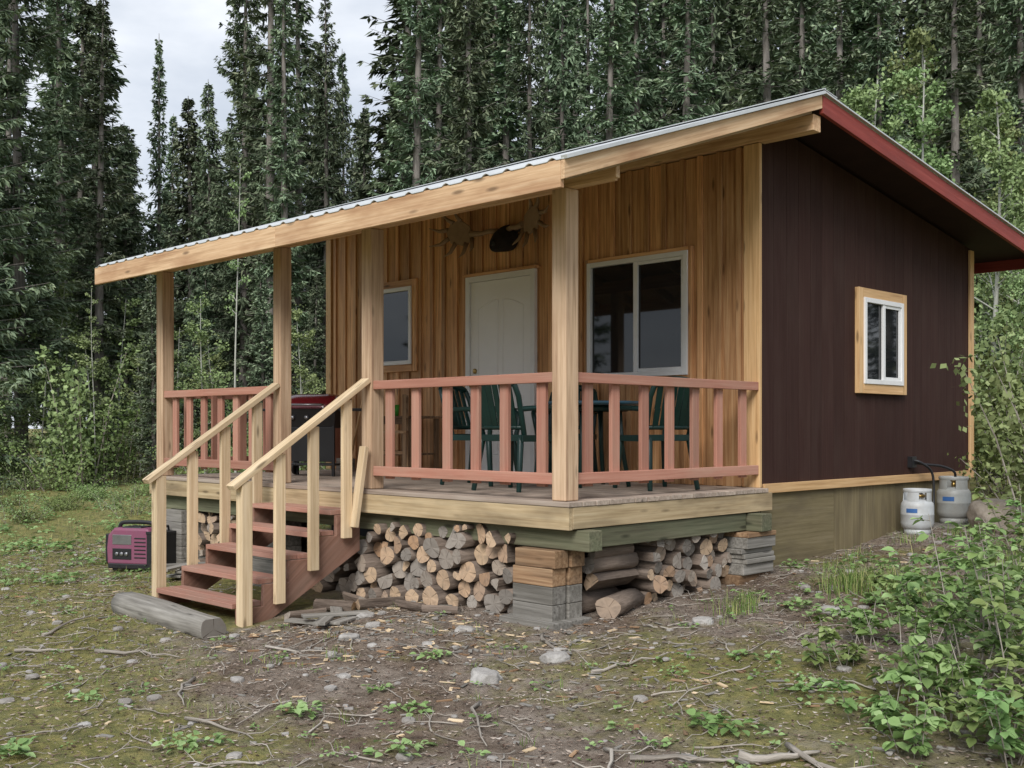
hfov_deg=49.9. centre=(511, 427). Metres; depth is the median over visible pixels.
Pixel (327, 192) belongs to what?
spruce tree
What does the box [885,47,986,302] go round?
aspen tree
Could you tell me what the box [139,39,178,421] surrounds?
spruce tree
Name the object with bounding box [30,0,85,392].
spruce tree
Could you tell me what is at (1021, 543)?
aspen sapling
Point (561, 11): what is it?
spruce tree
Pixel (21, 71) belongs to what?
spruce tree
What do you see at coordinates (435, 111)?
spruce tree
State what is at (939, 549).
aspen sapling
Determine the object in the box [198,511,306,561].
firewood stack
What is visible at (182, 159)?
spruce tree
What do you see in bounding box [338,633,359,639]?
rock
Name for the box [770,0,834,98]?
spruce tree
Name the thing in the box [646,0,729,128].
spruce tree
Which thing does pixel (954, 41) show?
spruce tree
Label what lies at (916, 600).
aspen sapling
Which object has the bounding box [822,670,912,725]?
aspen sapling
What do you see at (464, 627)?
rock
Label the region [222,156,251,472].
aspen tree
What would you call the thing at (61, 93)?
spruce tree
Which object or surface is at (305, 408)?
barbecue grill
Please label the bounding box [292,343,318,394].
aspen tree
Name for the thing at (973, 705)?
aspen sapling
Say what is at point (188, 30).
sky
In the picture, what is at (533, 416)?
plastic chair
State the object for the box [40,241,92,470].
aspen tree
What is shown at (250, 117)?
spruce tree
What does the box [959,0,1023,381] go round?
spruce tree
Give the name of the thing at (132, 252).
spruce tree
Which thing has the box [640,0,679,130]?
spruce tree
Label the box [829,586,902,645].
aspen sapling
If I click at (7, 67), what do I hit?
spruce tree
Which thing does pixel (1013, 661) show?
aspen sapling
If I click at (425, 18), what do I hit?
spruce tree
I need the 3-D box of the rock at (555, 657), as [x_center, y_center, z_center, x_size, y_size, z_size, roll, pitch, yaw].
[0.260,1.404,6.700,0.170,0.070,0.152,0,0,-29]
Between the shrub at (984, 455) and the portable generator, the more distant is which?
the shrub at (984, 455)
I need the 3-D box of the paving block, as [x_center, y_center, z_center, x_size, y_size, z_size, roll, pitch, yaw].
[4.526,1.113,11.271,0.400,0.274,0.400,0,0,45]
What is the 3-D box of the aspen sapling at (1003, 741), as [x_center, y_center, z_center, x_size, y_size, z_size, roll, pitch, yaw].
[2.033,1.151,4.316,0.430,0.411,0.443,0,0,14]
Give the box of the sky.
[3,0,1015,428]
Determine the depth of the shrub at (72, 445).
21.52 m
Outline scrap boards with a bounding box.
[166,562,369,625]
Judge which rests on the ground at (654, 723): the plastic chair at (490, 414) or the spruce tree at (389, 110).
the spruce tree at (389, 110)
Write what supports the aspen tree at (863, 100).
on the ground at (654, 723)
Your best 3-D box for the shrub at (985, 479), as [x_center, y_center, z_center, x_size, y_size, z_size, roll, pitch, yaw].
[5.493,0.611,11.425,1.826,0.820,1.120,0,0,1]
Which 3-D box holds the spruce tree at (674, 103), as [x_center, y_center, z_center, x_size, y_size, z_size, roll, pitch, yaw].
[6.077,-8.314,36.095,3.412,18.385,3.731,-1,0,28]
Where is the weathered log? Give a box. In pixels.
[111,591,226,639]
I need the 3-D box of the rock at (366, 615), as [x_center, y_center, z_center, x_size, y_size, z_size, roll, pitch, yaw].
[-1.082,1.387,8.110,0.132,0.055,0.131,0,0,-11]
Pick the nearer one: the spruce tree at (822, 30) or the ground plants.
the ground plants
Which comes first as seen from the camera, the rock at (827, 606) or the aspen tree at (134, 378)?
the rock at (827, 606)
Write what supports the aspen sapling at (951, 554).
on the ground at (654, 723)
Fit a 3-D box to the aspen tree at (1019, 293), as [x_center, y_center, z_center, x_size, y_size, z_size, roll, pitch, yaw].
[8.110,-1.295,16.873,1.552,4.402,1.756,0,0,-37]
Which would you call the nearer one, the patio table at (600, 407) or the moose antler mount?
the patio table at (600, 407)
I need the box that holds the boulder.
[966,498,1023,533]
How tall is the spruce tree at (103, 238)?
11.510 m
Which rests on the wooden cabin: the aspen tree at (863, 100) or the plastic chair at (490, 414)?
the plastic chair at (490, 414)
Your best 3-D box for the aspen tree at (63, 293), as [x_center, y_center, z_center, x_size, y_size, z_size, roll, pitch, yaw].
[-10.202,-1.167,24.963,1.990,4.855,1.948,0,0,-44]
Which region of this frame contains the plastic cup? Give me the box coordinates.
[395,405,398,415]
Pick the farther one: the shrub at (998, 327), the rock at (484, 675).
the shrub at (998, 327)
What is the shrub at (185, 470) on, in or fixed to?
on the ground at (654, 723)
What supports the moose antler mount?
attached to the wooden cabin
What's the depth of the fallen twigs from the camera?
6.12 m
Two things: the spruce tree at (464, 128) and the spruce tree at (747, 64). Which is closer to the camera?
the spruce tree at (464, 128)
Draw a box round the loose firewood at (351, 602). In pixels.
[284,591,461,618]
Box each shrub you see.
[0,442,129,491]
[32,342,139,486]
[39,393,150,485]
[144,444,245,474]
[930,322,1023,524]
[947,450,1023,503]
[970,287,1023,478]
[974,342,1023,484]
[974,353,1023,492]
[974,359,1023,477]
[974,365,1023,493]
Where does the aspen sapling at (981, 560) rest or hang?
on the ground at (654, 723)
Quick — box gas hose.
[907,456,956,507]
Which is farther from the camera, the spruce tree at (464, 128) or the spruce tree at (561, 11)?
the spruce tree at (561, 11)
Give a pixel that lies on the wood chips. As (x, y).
(454, 674)
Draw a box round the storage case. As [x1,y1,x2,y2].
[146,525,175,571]
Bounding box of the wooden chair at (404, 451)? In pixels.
[384,394,408,477]
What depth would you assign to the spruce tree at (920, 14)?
33.96 m
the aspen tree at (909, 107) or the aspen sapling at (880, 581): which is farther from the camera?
the aspen tree at (909, 107)
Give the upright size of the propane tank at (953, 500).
0.483 m
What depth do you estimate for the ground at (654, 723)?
6.15 m
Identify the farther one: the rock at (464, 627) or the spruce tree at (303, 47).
the spruce tree at (303, 47)
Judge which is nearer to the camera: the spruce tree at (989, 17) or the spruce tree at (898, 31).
the spruce tree at (989, 17)
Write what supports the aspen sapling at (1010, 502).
on the ground at (654, 723)
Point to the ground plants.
(710, 722)
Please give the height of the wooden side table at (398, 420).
0.628 m
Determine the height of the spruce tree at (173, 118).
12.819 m
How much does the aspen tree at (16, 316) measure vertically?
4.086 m
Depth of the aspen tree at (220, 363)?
25.83 m
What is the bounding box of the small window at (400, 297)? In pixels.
[384,278,417,372]
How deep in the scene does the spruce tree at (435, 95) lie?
34.90 m
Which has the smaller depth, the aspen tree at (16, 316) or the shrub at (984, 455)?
the shrub at (984, 455)
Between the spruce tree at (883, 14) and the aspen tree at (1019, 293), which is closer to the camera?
the aspen tree at (1019, 293)
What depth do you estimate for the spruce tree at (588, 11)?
40.04 m
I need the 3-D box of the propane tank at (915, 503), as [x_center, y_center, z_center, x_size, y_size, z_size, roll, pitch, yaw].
[3.953,0.816,10.727,0.314,0.447,0.314,0,0,-7]
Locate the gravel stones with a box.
[0,529,1019,767]
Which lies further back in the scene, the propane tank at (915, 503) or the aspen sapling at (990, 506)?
the propane tank at (915, 503)
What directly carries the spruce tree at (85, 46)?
on the ground at (654, 723)
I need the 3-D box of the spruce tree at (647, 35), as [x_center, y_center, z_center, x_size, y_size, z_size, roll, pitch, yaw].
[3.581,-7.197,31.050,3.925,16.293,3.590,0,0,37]
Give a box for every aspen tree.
[0,306,60,450]
[0,339,33,462]
[3,350,68,481]
[27,272,107,448]
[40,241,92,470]
[50,330,124,480]
[81,286,101,486]
[85,294,153,475]
[108,350,156,475]
[155,324,209,449]
[174,292,240,473]
[180,331,232,469]
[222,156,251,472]
[266,304,325,470]
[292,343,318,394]
[840,61,917,152]
[883,17,988,309]
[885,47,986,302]
[958,79,1023,473]
[974,108,1023,362]
[997,219,1023,390]
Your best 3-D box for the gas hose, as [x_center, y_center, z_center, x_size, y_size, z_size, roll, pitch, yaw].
[4.183,0.559,11.102,0.316,0.538,0.748,0,0,45]
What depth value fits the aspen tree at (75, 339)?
22.85 m
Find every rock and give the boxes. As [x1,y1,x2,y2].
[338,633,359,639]
[356,612,374,618]
[365,621,380,627]
[454,625,474,632]
[470,667,502,684]
[539,651,570,663]
[692,616,713,624]
[819,605,843,615]
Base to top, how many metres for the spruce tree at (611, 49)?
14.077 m
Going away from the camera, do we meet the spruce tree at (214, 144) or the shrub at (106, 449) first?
the shrub at (106, 449)
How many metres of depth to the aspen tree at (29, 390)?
22.96 m
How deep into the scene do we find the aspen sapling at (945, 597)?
5.61 m
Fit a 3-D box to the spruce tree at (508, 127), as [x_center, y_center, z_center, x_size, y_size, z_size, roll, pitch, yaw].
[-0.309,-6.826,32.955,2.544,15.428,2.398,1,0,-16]
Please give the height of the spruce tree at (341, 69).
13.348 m
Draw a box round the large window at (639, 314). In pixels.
[585,246,693,377]
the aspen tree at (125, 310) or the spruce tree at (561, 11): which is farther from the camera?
the spruce tree at (561, 11)
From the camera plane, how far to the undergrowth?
20.20 m
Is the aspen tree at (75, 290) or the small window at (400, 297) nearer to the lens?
the small window at (400, 297)
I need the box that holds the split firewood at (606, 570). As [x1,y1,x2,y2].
[580,544,644,618]
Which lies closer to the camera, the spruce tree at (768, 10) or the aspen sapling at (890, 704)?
the aspen sapling at (890, 704)
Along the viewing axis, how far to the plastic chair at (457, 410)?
9.79 m
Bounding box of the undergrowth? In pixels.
[0,369,1011,530]
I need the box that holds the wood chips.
[0,522,1017,767]
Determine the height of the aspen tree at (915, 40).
10.524 m
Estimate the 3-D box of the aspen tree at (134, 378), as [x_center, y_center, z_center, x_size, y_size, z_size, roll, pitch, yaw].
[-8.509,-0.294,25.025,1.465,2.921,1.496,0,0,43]
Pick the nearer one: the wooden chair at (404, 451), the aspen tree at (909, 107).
the wooden chair at (404, 451)
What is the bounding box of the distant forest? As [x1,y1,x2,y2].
[0,0,1023,482]
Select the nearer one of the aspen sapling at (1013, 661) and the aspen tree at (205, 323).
the aspen sapling at (1013, 661)
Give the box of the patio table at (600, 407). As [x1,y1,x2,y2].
[548,400,638,487]
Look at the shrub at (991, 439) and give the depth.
13.11 m
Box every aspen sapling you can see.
[797,614,868,670]
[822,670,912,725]
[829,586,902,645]
[855,601,963,706]
[866,564,931,616]
[871,676,948,759]
[878,536,980,657]
[887,614,1016,720]
[903,514,1023,690]
[924,641,1023,750]
[925,543,1006,600]
[935,522,1023,628]
[950,517,1023,716]
[964,678,1023,767]
[970,485,1023,564]
[970,577,1023,742]
[998,527,1023,640]
[1005,499,1023,544]
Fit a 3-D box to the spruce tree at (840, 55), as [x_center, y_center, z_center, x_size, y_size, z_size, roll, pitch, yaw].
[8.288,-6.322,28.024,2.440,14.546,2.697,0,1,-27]
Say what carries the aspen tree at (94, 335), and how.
on the ground at (654, 723)
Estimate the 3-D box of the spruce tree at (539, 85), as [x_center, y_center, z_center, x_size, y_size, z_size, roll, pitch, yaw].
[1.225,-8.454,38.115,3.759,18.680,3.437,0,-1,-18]
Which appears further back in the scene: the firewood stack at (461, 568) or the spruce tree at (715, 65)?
the spruce tree at (715, 65)
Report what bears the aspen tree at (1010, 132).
on the ground at (654, 723)
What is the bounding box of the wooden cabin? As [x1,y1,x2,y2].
[95,88,1023,630]
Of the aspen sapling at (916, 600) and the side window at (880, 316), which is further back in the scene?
the side window at (880, 316)
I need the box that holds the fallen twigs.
[0,527,1023,767]
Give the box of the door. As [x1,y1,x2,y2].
[462,265,540,471]
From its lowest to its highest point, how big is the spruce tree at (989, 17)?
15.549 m
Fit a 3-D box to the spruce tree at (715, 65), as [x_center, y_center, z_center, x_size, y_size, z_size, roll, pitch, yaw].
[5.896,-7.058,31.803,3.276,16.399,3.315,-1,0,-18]
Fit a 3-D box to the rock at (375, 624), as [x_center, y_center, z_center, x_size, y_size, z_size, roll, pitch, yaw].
[-0.979,1.388,7.724,0.100,0.047,0.117,0,0,45]
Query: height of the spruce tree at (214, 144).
10.757 m
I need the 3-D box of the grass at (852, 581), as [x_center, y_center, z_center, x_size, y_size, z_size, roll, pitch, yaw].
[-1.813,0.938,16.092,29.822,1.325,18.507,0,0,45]
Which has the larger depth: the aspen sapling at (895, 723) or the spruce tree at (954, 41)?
the spruce tree at (954, 41)
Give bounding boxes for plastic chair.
[438,386,519,486]
[471,384,551,491]
[531,385,597,472]
[613,376,699,490]
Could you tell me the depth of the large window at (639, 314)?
10.07 m
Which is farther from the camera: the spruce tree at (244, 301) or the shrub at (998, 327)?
the spruce tree at (244, 301)
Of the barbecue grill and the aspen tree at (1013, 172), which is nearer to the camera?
the barbecue grill
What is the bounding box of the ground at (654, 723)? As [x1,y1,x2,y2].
[0,429,1023,767]
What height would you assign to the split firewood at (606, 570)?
0.515 m
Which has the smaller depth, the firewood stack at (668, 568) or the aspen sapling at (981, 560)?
the aspen sapling at (981, 560)
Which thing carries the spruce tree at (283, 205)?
on the ground at (654, 723)
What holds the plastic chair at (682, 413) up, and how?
on the wooden cabin
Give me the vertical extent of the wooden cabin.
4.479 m
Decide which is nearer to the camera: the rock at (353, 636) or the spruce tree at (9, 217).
the rock at (353, 636)
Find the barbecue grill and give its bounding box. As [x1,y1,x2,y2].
[262,394,361,476]
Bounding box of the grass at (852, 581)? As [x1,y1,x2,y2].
[0,473,1023,767]
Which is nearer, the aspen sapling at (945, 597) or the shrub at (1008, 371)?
the aspen sapling at (945, 597)
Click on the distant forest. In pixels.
(364, 162)
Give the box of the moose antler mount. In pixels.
[429,197,548,257]
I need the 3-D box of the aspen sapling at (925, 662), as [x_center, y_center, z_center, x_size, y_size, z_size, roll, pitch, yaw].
[2.003,1.097,5.042,0.442,0.492,0.537,0,0,45]
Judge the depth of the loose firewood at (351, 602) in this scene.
8.42 m
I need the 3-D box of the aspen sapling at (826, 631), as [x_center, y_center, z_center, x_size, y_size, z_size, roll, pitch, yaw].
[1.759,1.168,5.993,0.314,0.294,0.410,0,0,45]
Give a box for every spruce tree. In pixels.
[0,0,56,488]
[0,0,96,484]
[0,0,125,472]
[0,2,52,454]
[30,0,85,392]
[48,0,114,399]
[56,0,138,457]
[104,124,155,451]
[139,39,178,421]
[139,96,227,441]
[154,113,187,383]
[174,82,239,456]
[195,0,278,421]
[222,0,309,377]
[250,0,323,392]
[253,0,333,393]
[291,0,358,394]
[329,53,360,205]
[368,0,455,196]
[376,94,401,177]
[395,0,464,187]
[420,0,512,181]
[428,14,478,177]
[476,0,534,167]
[496,0,560,166]
[515,0,573,156]
[533,0,590,152]
[565,0,606,146]
[566,0,651,149]
[597,0,681,137]
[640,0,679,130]
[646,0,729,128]
[663,0,722,121]
[691,0,751,115]
[720,0,807,111]
[733,0,773,102]
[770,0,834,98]
[795,0,843,92]
[807,0,872,122]
[853,0,912,144]
[884,0,922,139]
[896,0,967,174]
[908,0,1004,346]
[941,0,1017,292]
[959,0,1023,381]
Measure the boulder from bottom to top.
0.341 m
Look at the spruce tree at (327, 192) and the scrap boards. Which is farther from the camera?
the spruce tree at (327, 192)
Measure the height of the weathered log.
0.206 m
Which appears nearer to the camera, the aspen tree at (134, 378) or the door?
the door
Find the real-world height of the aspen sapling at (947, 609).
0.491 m
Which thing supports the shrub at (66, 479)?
on the ground at (654, 723)
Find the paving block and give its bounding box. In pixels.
[933,522,969,529]
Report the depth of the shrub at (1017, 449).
10.07 m
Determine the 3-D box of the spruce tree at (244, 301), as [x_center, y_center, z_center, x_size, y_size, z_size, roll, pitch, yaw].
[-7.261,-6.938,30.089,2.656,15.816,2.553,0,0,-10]
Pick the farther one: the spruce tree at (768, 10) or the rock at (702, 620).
the spruce tree at (768, 10)
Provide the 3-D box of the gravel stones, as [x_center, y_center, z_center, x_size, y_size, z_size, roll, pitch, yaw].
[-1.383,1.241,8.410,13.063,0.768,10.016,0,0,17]
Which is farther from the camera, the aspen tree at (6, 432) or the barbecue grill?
the aspen tree at (6, 432)
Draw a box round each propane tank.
[900,488,933,534]
[936,476,970,523]
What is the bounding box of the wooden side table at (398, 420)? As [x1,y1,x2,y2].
[384,416,441,467]
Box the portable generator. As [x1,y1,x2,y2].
[106,520,151,570]
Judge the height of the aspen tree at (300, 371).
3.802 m
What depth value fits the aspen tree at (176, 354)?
27.13 m
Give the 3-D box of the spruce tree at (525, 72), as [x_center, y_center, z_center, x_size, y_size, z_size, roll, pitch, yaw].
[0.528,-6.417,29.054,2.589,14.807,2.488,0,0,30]
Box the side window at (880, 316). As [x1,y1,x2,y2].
[855,287,906,394]
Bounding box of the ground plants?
[0,478,1023,767]
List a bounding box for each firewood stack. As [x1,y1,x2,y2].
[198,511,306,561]
[303,522,523,613]
[615,533,731,604]
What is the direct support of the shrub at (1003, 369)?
on the ground at (654, 723)

